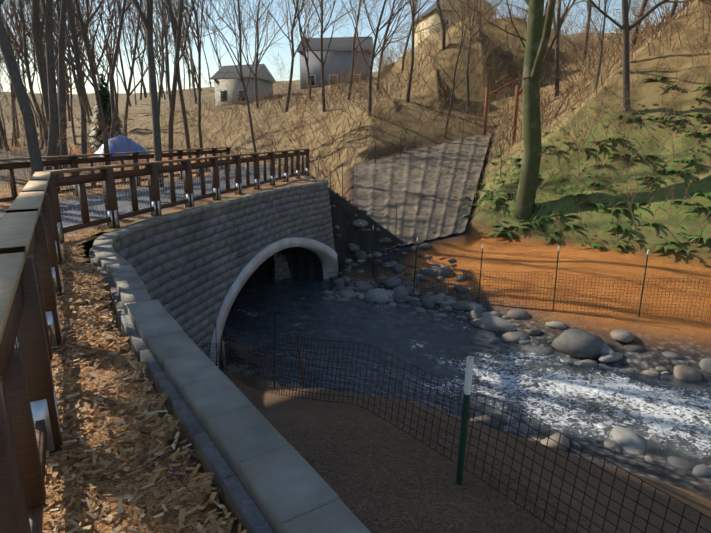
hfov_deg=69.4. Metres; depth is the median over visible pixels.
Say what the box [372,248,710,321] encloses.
black fence
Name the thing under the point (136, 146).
tarp covered pile
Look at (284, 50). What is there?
sky
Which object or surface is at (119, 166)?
railing top rail
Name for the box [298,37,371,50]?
grey house roof
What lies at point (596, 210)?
ivy leaves
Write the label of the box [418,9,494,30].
cream house trim
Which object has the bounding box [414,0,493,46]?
cream house walls
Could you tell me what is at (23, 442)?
timber trail railing
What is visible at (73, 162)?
timber railing
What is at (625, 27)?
hillside trees
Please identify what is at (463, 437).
green t-posts
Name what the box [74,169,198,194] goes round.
upstream railing brackets
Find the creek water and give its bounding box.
[219,274,710,465]
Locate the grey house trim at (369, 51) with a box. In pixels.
[297,30,374,85]
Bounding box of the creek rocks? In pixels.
[222,189,710,477]
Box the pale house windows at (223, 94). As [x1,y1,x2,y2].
[220,90,245,100]
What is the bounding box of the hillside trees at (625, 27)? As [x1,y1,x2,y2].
[216,0,710,137]
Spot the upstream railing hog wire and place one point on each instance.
(89, 171)
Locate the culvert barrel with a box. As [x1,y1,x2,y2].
[76,232,321,329]
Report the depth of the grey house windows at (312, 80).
72.32 m
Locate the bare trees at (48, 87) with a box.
[0,0,312,186]
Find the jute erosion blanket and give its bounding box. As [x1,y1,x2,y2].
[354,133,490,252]
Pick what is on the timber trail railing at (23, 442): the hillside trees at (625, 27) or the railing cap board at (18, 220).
the railing cap board at (18, 220)
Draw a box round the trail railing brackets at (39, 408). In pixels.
[30,168,309,450]
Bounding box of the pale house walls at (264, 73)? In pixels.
[214,64,275,105]
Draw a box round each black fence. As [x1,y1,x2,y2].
[195,336,710,532]
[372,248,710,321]
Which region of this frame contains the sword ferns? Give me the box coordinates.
[450,77,710,254]
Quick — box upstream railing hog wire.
[0,153,225,198]
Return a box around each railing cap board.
[0,147,230,160]
[0,171,50,343]
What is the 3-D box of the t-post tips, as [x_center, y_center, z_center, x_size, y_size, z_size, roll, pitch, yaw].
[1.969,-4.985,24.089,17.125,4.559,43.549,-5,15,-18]
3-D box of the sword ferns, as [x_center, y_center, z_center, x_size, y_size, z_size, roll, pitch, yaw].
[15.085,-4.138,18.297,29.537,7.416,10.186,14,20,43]
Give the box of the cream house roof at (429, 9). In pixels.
[415,0,443,19]
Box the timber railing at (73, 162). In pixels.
[0,148,230,201]
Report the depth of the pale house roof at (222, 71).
67.81 m
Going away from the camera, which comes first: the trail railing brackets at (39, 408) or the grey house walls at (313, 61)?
the trail railing brackets at (39, 408)
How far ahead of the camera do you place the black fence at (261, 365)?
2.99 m
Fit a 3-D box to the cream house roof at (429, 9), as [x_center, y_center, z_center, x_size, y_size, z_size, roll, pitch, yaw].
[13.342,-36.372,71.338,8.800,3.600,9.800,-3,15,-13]
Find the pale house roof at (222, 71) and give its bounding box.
[210,64,262,78]
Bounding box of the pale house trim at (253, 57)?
[210,56,275,102]
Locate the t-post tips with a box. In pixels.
[304,123,648,394]
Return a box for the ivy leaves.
[437,100,710,262]
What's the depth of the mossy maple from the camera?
21.03 m
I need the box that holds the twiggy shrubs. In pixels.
[0,0,710,229]
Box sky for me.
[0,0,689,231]
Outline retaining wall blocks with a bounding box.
[89,184,336,532]
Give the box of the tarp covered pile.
[93,135,148,156]
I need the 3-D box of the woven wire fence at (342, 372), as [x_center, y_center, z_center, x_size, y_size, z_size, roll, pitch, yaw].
[-0.697,2.297,10.645,6.756,1.456,0.390,9,17,33]
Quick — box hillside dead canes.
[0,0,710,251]
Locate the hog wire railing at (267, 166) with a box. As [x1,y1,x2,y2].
[14,155,305,414]
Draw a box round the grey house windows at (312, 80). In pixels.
[307,75,358,85]
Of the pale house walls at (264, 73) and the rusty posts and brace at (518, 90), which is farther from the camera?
the pale house walls at (264, 73)
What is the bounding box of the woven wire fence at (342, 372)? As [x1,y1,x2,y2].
[217,324,480,423]
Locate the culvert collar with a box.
[210,237,337,366]
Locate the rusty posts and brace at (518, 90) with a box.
[213,75,522,419]
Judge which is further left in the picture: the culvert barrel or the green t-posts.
the culvert barrel
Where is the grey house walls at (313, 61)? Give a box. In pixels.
[298,37,372,88]
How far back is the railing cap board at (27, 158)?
14.99 m
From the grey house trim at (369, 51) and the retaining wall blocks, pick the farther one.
the grey house trim at (369, 51)
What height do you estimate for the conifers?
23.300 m
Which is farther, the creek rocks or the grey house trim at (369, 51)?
the grey house trim at (369, 51)
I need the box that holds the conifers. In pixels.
[89,73,123,150]
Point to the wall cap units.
(287, 487)
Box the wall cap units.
[92,179,370,532]
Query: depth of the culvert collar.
14.85 m
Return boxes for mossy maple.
[513,0,555,222]
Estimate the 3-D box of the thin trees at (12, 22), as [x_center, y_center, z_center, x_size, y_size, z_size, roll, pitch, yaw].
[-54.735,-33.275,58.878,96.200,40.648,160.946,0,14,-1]
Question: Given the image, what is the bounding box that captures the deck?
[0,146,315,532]
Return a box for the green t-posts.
[373,230,648,484]
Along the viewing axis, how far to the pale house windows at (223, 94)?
67.58 m
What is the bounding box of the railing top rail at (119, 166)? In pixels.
[34,148,308,173]
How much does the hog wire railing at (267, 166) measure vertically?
0.650 m
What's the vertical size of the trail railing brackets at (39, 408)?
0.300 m
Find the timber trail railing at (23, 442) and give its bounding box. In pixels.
[0,150,309,532]
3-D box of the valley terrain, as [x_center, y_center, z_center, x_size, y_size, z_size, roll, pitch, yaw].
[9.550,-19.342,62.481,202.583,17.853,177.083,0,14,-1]
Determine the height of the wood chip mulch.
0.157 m
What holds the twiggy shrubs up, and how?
on the valley terrain
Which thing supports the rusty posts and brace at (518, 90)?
on the valley terrain
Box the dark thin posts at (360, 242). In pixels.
[215,119,709,388]
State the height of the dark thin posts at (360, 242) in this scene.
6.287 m
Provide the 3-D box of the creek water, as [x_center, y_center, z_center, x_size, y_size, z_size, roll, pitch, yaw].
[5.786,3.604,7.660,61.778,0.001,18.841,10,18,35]
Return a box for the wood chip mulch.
[42,216,246,532]
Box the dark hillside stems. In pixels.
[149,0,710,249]
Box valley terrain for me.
[0,0,710,532]
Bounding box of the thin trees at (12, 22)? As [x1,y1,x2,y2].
[0,0,279,152]

